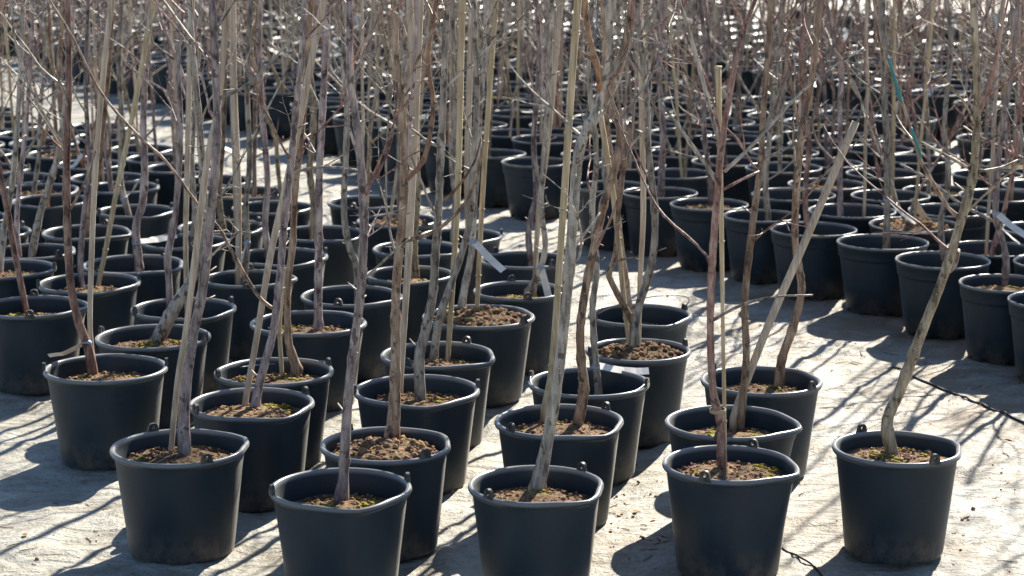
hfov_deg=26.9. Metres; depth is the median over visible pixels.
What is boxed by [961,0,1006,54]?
potted sapling
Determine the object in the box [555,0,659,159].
potted sapling
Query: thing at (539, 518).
potted sapling
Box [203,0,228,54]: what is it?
potted sapling
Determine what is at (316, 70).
potted sapling
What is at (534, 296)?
potted sapling
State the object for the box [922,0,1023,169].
potted sapling
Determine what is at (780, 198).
potted sapling
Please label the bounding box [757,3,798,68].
potted sapling
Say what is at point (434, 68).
potted sapling
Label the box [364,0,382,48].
potted sapling
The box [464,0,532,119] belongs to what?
potted sapling
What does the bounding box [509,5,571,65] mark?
potted sapling
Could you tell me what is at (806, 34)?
potted sapling
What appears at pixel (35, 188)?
potted sapling
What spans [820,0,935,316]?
potted sapling
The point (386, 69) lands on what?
potted sapling
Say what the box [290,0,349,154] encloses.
potted sapling
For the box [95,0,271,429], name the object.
potted sapling
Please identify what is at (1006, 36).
potted sapling
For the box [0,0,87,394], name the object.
potted sapling
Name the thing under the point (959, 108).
potted sapling
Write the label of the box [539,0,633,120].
potted sapling
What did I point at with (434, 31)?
potted sapling
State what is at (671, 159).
potted sapling
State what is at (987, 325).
potted sapling
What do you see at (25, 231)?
potted sapling
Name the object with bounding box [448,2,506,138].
potted sapling
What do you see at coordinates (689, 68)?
potted sapling
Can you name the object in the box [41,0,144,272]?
potted sapling
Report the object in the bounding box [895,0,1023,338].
potted sapling
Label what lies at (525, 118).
potted sapling
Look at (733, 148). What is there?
potted sapling
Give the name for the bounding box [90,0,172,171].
potted sapling
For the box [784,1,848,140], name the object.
potted sapling
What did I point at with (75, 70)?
potted sapling
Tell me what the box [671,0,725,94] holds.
potted sapling
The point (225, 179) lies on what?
potted sapling
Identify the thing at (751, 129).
potted sapling
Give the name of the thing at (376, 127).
potted sapling
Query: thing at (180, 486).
potted sapling
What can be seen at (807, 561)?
cable
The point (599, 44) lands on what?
potted sapling
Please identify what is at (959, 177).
potted sapling
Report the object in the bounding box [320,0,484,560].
potted sapling
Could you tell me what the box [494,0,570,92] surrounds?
potted sapling
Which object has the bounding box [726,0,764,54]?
potted sapling
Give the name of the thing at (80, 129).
potted sapling
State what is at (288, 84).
potted sapling
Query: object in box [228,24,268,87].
potted sapling
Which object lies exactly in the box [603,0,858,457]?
potted sapling
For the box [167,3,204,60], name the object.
potted sapling
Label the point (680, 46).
potted sapling
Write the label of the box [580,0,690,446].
potted sapling
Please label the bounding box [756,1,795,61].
potted sapling
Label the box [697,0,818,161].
potted sapling
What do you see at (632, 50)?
potted sapling
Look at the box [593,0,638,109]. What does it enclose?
potted sapling
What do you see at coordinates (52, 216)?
potted sapling
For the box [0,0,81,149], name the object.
potted sapling
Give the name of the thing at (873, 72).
potted sapling
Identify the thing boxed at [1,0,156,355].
potted sapling
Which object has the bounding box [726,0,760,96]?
potted sapling
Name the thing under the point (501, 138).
potted sapling
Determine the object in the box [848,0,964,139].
potted sapling
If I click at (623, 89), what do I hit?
potted sapling
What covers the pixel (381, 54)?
potted sapling
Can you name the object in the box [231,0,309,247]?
potted sapling
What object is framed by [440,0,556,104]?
potted sapling
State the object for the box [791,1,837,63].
potted sapling
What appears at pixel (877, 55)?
potted sapling
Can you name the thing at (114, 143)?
potted sapling
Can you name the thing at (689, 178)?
potted sapling
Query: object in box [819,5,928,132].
potted sapling
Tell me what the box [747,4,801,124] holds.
potted sapling
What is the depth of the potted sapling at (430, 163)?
11.41 m
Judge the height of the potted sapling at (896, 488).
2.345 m
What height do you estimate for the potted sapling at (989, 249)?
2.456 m
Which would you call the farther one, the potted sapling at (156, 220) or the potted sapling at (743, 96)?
the potted sapling at (743, 96)
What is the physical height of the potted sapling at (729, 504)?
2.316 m
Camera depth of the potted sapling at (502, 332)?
7.05 m
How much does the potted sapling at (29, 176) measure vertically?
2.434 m
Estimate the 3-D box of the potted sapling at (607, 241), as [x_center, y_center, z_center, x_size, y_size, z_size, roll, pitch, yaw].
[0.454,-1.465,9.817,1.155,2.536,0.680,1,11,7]
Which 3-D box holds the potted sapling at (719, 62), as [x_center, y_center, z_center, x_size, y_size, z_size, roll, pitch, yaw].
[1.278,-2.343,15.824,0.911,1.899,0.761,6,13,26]
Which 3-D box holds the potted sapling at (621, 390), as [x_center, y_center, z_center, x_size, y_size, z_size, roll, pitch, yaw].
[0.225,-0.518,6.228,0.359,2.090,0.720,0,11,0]
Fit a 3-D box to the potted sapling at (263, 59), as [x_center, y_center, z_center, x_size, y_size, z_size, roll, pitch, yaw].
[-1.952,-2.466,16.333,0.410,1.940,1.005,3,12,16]
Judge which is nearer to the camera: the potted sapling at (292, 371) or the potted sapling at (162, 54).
the potted sapling at (292, 371)
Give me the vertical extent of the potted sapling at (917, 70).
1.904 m
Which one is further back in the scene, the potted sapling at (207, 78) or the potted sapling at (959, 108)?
the potted sapling at (207, 78)
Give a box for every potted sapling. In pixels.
[0,0,27,223]
[0,0,37,132]
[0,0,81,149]
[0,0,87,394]
[0,0,93,212]
[0,0,112,275]
[0,0,118,242]
[0,0,125,171]
[0,0,141,244]
[0,0,167,469]
[0,0,172,298]
[0,1,12,162]
[0,1,31,121]
[0,1,46,54]
[0,9,100,147]
[0,11,30,172]
[0,16,14,114]
[0,36,28,75]
[1,0,100,223]
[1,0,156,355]
[1,1,104,182]
[16,0,140,184]
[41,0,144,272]
[41,0,220,324]
[49,0,433,511]
[53,41,92,77]
[57,0,126,138]
[60,0,210,227]
[71,0,140,194]
[72,1,102,82]
[75,0,166,158]
[77,0,172,253]
[81,0,221,223]
[88,1,131,85]
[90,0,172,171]
[92,0,223,173]
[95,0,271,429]
[109,5,128,93]
[110,0,307,564]
[114,4,156,56]
[120,0,236,394]
[122,0,167,98]
[133,0,166,55]
[141,0,229,297]
[145,0,309,218]
[151,0,186,103]
[151,2,186,56]
[152,1,251,221]
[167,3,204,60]
[167,4,237,108]
[175,1,209,51]
[177,0,262,270]
[181,0,248,117]
[185,0,228,68]
[195,0,327,310]
[196,0,359,286]
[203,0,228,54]
[206,0,298,131]
[207,0,300,359]
[209,1,253,122]
[211,1,252,69]
[214,0,340,468]
[215,0,323,138]
[219,1,262,58]
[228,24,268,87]
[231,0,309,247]
[237,0,277,48]
[237,27,273,62]
[238,3,373,113]
[250,0,366,412]
[254,0,402,380]
[254,0,469,280]
[262,0,336,65]
[263,0,303,87]
[263,1,291,59]
[264,0,314,73]
[268,0,340,81]
[269,0,492,575]
[270,0,331,86]
[278,0,319,59]
[289,3,366,84]
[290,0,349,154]
[296,2,336,49]
[296,53,337,66]
[302,1,342,100]
[314,7,359,67]
[317,1,363,52]
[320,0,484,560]
[326,0,519,493]
[327,0,440,228]
[332,0,395,174]
[332,0,404,164]
[333,0,374,57]
[337,0,375,72]
[341,2,392,91]
[353,0,509,194]
[353,2,410,100]
[354,0,404,65]
[357,5,404,113]
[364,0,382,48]
[366,0,449,343]
[367,0,407,77]
[372,0,480,269]
[379,0,445,184]
[379,4,457,119]
[380,0,511,448]
[380,57,408,65]
[386,0,427,86]
[401,1,441,76]
[407,5,440,56]
[408,0,448,104]
[418,0,502,304]
[420,1,479,125]
[422,0,534,406]
[422,1,449,46]
[424,0,473,91]
[424,0,543,128]
[431,0,485,111]
[432,1,473,77]
[432,8,466,61]
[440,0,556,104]
[442,0,563,109]
[448,0,468,65]
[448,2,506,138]
[455,0,497,94]
[462,0,594,206]
[464,0,516,86]
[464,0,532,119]
[466,0,556,81]
[468,0,690,575]
[473,0,563,374]
[477,3,516,75]
[478,0,582,71]
[481,0,570,284]
[482,0,565,148]
[494,0,556,62]
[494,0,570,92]
[494,0,699,527]
[499,0,571,220]
[508,0,723,129]
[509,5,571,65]
[511,0,577,157]
[516,0,585,82]
[523,0,576,98]
[523,0,619,200]
[524,0,614,134]
[528,0,649,484]
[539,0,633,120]
[546,0,691,343]
[554,0,648,249]
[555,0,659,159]
[562,0,597,103]
[564,0,634,148]
[564,25,595,88]
[565,4,610,81]
[577,9,614,67]
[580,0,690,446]
[588,0,644,83]
[592,1,637,94]
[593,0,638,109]
[598,23,665,181]
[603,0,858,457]
[606,0,863,575]
[610,12,645,76]
[613,1,775,168]
[613,5,673,121]
[614,3,763,107]
[615,0,681,93]
[623,0,683,139]
[623,0,703,256]
[630,0,676,77]
[644,0,741,197]
[644,0,754,114]
[650,0,775,104]
[651,0,712,149]
[655,0,870,134]
[658,0,828,146]
[663,0,701,54]
[664,0,748,270]
[664,0,794,208]
[665,0,714,127]
[667,0,696,82]
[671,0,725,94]
[672,0,744,84]
[674,0,732,56]
[681,0,741,49]
[695,0,766,156]
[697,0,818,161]
[698,0,755,118]
[700,0,875,479]
[724,0,828,284]
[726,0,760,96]
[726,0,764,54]
[730,1,765,65]
[743,0,798,112]
[744,0,952,202]
[745,0,830,206]
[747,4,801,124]
[751,0,835,221]
[752,5,798,96]
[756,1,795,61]
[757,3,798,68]
[761,0,871,300]
[762,0,862,178]
[764,0,832,116]
[774,0,854,157]
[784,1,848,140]
[789,0,819,53]
[791,0,833,97]
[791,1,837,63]
[797,0,864,109]
[798,0,882,144]
[807,0,851,48]
[808,0,896,233]
[816,0,1023,564]
[819,1,855,61]
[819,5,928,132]
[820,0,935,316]
[824,0,860,68]
[827,0,863,82]
[829,1,912,62]
[836,0,880,110]
[836,0,1023,250]
[841,0,950,189]
[845,0,928,167]
[847,0,940,216]
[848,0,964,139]
[848,0,1023,202]
[850,0,890,51]
[854,0,936,71]
[858,0,909,84]
[862,2,951,184]
[864,1,922,115]
[873,0,957,142]
[874,0,994,154]
[875,0,919,56]
[877,0,1023,365]
[886,0,943,80]
[886,0,944,89]
[890,0,935,66]
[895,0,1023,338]
[902,0,1023,240]
[904,0,1023,273]
[905,9,946,54]
[907,0,953,65]
[921,0,964,74]
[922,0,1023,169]
[924,0,1010,134]
[931,0,985,58]
[932,0,985,129]
[933,0,982,85]
[937,1,1023,98]
[944,0,1023,381]
[951,0,1022,188]
[952,0,1023,243]
[953,1,992,79]
[956,0,1023,89]
[957,2,1023,274]
[958,0,1023,240]
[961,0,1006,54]
[964,10,1023,49]
[978,11,1023,178]
[979,1,1020,74]
[980,0,1004,64]
[986,8,1023,190]
[995,0,1023,78]
[997,10,1023,133]
[1007,35,1023,136]
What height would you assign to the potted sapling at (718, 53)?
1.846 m
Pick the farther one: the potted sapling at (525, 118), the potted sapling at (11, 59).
the potted sapling at (525, 118)
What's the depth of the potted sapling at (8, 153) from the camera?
10.96 m
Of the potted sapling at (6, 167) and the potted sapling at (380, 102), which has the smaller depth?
the potted sapling at (6, 167)
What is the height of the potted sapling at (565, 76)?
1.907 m
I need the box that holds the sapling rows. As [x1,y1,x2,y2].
[0,0,1023,69]
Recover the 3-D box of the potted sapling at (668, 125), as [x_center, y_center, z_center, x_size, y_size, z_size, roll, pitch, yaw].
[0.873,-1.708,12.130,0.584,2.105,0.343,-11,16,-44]
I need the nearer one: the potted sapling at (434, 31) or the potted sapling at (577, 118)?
the potted sapling at (577, 118)
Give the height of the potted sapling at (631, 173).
1.995 m
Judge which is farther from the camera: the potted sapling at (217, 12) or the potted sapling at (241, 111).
the potted sapling at (217, 12)
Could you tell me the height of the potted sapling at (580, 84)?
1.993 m
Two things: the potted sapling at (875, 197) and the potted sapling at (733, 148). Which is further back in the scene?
the potted sapling at (733, 148)
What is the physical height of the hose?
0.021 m
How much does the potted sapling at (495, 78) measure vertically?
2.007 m
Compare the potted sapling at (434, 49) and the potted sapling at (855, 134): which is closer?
the potted sapling at (855, 134)
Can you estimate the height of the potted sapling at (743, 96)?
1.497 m
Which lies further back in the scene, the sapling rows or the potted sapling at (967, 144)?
the sapling rows
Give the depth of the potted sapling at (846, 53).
16.77 m
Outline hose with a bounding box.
[892,366,1023,422]
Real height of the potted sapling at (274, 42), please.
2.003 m
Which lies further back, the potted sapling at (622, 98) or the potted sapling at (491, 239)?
the potted sapling at (622, 98)
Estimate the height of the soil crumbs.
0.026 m
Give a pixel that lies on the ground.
(52, 512)
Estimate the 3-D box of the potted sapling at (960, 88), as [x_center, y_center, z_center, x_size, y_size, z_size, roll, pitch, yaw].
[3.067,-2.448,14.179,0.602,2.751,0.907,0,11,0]
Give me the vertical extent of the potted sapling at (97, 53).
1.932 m
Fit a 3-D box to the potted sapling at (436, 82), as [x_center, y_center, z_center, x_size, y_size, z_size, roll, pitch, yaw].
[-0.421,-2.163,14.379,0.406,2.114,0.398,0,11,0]
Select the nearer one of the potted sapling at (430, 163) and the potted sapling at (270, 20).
the potted sapling at (430, 163)
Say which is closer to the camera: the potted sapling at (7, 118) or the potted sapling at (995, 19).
the potted sapling at (7, 118)
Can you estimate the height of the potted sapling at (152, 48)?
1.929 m
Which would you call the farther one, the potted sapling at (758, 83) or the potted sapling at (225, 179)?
the potted sapling at (758, 83)
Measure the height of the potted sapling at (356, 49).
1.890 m
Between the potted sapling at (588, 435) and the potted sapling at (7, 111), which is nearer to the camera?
the potted sapling at (588, 435)
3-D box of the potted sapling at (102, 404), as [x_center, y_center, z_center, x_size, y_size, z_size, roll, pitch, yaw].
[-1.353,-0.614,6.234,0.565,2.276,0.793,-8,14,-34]
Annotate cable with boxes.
[782,546,822,575]
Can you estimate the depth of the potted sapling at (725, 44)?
17.52 m
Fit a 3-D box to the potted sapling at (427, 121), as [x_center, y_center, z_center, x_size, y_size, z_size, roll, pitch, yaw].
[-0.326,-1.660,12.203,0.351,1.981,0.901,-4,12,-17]
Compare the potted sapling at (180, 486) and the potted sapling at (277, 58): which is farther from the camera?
the potted sapling at (277, 58)
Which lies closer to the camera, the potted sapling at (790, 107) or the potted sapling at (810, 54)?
the potted sapling at (790, 107)
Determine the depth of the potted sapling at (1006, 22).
15.81 m
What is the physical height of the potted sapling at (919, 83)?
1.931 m
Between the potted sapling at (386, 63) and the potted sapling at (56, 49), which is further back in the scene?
the potted sapling at (56, 49)
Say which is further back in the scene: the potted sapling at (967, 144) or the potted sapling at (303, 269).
the potted sapling at (967, 144)
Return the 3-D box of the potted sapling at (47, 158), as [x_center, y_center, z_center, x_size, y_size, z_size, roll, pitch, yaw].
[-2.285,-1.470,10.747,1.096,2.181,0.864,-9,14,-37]
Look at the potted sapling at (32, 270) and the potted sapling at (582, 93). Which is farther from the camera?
the potted sapling at (582, 93)
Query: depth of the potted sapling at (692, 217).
9.32 m
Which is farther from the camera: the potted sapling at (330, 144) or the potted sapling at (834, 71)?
the potted sapling at (834, 71)
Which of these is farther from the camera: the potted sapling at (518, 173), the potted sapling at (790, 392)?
the potted sapling at (518, 173)
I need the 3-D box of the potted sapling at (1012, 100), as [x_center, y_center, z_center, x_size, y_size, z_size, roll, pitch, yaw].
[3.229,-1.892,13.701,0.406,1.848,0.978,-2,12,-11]
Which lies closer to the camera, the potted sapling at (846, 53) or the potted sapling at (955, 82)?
the potted sapling at (955, 82)
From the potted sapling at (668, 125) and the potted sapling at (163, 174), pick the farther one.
the potted sapling at (668, 125)
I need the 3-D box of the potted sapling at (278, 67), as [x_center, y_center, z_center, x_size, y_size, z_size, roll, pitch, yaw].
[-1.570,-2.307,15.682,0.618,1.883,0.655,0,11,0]
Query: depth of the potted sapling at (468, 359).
6.57 m
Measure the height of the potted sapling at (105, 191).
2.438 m
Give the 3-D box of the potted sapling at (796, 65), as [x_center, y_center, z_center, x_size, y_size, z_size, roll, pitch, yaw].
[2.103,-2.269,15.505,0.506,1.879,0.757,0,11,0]
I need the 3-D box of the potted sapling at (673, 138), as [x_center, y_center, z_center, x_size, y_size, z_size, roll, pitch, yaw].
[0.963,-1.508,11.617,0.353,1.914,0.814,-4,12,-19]
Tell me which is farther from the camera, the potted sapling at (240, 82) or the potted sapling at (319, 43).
the potted sapling at (319, 43)
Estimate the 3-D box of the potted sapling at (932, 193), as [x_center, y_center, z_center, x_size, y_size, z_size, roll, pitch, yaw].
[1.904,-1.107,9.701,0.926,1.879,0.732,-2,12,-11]
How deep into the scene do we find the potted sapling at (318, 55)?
16.39 m
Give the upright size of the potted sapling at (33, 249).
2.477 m
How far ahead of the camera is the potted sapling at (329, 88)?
14.18 m
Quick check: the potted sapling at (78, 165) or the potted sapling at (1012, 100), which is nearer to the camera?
the potted sapling at (78, 165)
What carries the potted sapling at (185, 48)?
on the ground
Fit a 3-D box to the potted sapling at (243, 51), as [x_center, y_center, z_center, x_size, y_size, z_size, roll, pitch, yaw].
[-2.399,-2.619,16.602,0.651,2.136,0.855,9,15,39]
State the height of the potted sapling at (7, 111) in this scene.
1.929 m
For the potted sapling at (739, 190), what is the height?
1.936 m
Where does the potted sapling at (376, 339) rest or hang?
on the ground
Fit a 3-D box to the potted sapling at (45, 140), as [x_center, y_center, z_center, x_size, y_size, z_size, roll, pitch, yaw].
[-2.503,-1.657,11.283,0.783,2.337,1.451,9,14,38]
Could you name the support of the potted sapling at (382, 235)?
on the ground
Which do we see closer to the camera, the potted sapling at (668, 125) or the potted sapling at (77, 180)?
the potted sapling at (77, 180)
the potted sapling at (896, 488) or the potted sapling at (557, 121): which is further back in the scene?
the potted sapling at (557, 121)
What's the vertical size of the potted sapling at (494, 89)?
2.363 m
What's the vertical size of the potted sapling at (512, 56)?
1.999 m
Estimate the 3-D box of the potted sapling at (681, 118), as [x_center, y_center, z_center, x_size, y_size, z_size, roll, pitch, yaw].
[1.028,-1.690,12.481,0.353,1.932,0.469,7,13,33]
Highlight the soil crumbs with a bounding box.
[0,268,1021,573]
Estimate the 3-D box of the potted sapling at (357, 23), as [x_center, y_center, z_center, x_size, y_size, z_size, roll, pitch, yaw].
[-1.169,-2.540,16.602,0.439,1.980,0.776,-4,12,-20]
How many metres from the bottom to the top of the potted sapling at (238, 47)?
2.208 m
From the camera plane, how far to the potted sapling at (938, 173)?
10.80 m
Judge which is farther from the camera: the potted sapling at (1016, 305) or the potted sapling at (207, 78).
the potted sapling at (207, 78)
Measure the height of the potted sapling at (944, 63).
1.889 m
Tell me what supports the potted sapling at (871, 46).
on the ground
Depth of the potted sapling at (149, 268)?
8.05 m
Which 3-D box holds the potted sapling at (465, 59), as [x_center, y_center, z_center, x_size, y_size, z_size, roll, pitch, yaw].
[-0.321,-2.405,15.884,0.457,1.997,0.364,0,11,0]
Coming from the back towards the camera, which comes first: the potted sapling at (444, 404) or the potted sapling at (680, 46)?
the potted sapling at (680, 46)
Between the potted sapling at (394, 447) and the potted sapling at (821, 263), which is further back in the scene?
the potted sapling at (821, 263)
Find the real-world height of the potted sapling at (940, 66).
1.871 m
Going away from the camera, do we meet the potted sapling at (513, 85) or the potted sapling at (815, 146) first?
the potted sapling at (815, 146)
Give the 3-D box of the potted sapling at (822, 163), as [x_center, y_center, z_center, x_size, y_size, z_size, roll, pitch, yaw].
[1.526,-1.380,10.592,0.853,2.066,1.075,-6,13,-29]
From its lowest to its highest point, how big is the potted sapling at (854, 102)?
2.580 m
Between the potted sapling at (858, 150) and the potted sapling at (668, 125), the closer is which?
the potted sapling at (858, 150)
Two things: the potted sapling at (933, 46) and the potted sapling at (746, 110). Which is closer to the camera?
the potted sapling at (746, 110)
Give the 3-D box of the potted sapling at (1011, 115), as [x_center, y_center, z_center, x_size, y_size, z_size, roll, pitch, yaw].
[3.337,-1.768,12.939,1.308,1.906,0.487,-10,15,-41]
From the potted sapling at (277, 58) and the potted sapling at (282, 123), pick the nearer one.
the potted sapling at (282, 123)
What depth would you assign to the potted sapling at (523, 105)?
13.42 m
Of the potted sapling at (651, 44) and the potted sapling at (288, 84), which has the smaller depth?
the potted sapling at (288, 84)
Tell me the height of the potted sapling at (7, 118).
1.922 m
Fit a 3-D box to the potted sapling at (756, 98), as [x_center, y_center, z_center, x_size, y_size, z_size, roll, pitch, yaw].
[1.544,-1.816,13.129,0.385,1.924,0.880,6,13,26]
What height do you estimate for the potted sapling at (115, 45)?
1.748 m
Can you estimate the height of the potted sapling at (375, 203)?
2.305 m
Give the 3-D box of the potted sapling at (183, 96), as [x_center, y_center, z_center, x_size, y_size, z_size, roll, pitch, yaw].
[-2.157,-2.239,15.418,0.744,1.855,0.648,-4,12,-18]
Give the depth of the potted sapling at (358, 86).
14.44 m
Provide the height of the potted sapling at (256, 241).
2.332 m
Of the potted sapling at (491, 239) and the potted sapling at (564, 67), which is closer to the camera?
the potted sapling at (491, 239)
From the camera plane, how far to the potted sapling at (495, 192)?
11.03 m
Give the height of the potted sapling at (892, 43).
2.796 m
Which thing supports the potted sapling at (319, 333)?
on the ground
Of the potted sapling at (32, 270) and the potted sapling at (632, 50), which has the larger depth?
the potted sapling at (632, 50)
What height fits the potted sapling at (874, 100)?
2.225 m
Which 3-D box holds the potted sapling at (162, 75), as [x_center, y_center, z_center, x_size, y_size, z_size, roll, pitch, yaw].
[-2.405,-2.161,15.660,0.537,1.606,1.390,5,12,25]
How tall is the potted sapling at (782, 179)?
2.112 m
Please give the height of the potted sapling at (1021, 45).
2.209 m
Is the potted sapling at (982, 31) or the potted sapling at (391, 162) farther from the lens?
the potted sapling at (982, 31)
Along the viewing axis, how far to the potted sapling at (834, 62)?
15.97 m
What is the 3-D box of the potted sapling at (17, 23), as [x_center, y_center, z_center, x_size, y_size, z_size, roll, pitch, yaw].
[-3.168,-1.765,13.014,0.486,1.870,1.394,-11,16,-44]
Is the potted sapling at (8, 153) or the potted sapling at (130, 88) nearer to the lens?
the potted sapling at (8, 153)
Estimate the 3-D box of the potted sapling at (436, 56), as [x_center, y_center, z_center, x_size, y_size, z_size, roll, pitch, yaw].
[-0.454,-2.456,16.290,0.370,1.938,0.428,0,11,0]
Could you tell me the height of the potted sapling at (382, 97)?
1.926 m
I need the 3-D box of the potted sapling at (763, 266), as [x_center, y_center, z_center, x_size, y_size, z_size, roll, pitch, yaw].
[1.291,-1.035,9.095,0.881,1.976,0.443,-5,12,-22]
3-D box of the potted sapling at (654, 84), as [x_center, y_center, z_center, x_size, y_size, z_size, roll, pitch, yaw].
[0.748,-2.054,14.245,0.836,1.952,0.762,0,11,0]
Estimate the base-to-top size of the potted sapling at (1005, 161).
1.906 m
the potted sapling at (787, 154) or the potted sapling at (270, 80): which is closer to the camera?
the potted sapling at (787, 154)
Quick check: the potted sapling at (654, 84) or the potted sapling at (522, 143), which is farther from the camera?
the potted sapling at (654, 84)
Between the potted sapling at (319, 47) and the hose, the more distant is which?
the potted sapling at (319, 47)
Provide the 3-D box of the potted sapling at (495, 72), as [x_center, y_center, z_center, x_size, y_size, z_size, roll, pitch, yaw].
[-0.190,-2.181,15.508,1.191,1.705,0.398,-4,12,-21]
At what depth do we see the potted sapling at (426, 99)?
13.76 m
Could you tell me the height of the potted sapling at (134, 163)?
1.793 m
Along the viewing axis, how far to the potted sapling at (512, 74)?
15.19 m
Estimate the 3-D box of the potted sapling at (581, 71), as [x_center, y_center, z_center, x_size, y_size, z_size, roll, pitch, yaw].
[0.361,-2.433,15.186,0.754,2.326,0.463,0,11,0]
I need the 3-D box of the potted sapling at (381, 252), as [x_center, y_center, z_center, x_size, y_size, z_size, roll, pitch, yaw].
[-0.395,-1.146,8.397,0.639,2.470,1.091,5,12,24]
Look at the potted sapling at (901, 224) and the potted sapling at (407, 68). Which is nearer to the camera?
the potted sapling at (901, 224)
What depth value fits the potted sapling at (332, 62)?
16.02 m
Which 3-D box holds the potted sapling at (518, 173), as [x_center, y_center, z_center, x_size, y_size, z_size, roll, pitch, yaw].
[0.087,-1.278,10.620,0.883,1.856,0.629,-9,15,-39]
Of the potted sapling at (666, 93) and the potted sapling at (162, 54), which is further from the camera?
the potted sapling at (162, 54)
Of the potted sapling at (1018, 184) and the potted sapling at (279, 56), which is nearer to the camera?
the potted sapling at (1018, 184)
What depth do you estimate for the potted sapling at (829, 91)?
14.79 m
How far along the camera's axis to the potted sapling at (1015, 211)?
9.50 m
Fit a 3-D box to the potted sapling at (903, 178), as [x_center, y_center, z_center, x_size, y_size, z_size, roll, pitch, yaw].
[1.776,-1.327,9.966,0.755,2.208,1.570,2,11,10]
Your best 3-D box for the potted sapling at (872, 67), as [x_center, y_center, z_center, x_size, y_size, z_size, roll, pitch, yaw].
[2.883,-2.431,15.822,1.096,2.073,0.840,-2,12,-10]
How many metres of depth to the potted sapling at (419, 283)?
7.77 m
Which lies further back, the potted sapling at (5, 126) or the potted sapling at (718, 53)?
the potted sapling at (718, 53)
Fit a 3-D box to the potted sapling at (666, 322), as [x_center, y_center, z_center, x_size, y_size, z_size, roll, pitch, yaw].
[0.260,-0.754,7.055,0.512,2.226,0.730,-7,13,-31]
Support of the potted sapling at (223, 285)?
on the ground
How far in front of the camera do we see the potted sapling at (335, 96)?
13.63 m
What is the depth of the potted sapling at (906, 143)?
11.48 m
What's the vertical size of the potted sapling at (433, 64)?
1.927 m
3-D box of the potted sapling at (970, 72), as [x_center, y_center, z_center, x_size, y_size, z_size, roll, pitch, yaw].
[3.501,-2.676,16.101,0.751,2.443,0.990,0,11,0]
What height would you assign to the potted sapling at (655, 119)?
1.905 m
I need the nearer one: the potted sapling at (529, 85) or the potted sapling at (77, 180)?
the potted sapling at (77, 180)
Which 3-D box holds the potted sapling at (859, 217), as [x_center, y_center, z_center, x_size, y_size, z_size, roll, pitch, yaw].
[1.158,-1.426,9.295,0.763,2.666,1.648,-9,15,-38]
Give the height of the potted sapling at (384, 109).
1.783 m
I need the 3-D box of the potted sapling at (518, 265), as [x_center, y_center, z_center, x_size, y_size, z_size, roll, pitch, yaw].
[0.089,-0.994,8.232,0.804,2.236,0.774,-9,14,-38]
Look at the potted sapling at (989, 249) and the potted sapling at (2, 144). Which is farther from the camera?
the potted sapling at (2, 144)
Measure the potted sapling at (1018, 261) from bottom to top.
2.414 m
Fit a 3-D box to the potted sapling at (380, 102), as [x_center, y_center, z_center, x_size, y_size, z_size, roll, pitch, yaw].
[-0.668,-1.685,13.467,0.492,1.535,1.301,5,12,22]
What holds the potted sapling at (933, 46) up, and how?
on the ground
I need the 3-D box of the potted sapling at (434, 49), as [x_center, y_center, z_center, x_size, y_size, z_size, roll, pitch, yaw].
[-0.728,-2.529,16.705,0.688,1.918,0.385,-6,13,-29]
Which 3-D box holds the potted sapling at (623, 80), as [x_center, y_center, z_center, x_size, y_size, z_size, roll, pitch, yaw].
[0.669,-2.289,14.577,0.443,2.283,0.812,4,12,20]
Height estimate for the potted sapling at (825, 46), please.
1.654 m
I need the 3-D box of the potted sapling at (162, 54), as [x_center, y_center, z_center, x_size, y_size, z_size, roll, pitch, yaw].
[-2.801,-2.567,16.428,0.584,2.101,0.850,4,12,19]
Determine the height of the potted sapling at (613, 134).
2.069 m
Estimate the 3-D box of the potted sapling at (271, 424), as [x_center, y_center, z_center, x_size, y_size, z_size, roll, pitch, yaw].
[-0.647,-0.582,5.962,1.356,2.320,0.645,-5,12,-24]
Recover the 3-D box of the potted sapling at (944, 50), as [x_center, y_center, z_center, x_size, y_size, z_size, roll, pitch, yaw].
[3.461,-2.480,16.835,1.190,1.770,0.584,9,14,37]
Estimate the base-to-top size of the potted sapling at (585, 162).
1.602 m
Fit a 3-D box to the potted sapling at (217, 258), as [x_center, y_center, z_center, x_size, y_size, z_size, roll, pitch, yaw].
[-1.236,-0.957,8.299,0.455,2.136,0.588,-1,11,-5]
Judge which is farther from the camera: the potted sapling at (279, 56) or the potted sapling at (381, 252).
the potted sapling at (279, 56)
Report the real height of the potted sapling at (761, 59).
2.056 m
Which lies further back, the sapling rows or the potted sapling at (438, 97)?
the sapling rows
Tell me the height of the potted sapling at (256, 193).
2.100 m
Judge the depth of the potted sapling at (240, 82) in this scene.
14.46 m
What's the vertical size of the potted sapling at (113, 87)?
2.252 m
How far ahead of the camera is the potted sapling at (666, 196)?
9.65 m
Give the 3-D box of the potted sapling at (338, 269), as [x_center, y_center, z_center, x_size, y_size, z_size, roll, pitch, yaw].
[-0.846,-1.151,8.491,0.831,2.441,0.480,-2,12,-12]
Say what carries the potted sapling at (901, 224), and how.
on the ground
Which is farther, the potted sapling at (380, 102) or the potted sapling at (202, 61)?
the potted sapling at (202, 61)
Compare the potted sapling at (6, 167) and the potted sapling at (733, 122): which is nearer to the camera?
the potted sapling at (6, 167)
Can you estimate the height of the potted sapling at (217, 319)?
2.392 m
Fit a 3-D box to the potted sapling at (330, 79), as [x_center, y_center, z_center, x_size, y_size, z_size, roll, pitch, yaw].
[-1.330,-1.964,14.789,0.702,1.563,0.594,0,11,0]
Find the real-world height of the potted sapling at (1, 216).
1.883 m
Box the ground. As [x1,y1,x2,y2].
[0,0,1023,575]
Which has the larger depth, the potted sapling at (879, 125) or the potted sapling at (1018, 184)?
the potted sapling at (879, 125)
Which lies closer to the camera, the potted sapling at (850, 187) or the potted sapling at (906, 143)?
the potted sapling at (850, 187)
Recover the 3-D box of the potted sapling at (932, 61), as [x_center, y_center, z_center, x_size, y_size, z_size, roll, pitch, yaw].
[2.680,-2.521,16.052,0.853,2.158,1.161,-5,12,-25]
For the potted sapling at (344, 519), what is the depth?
5.09 m

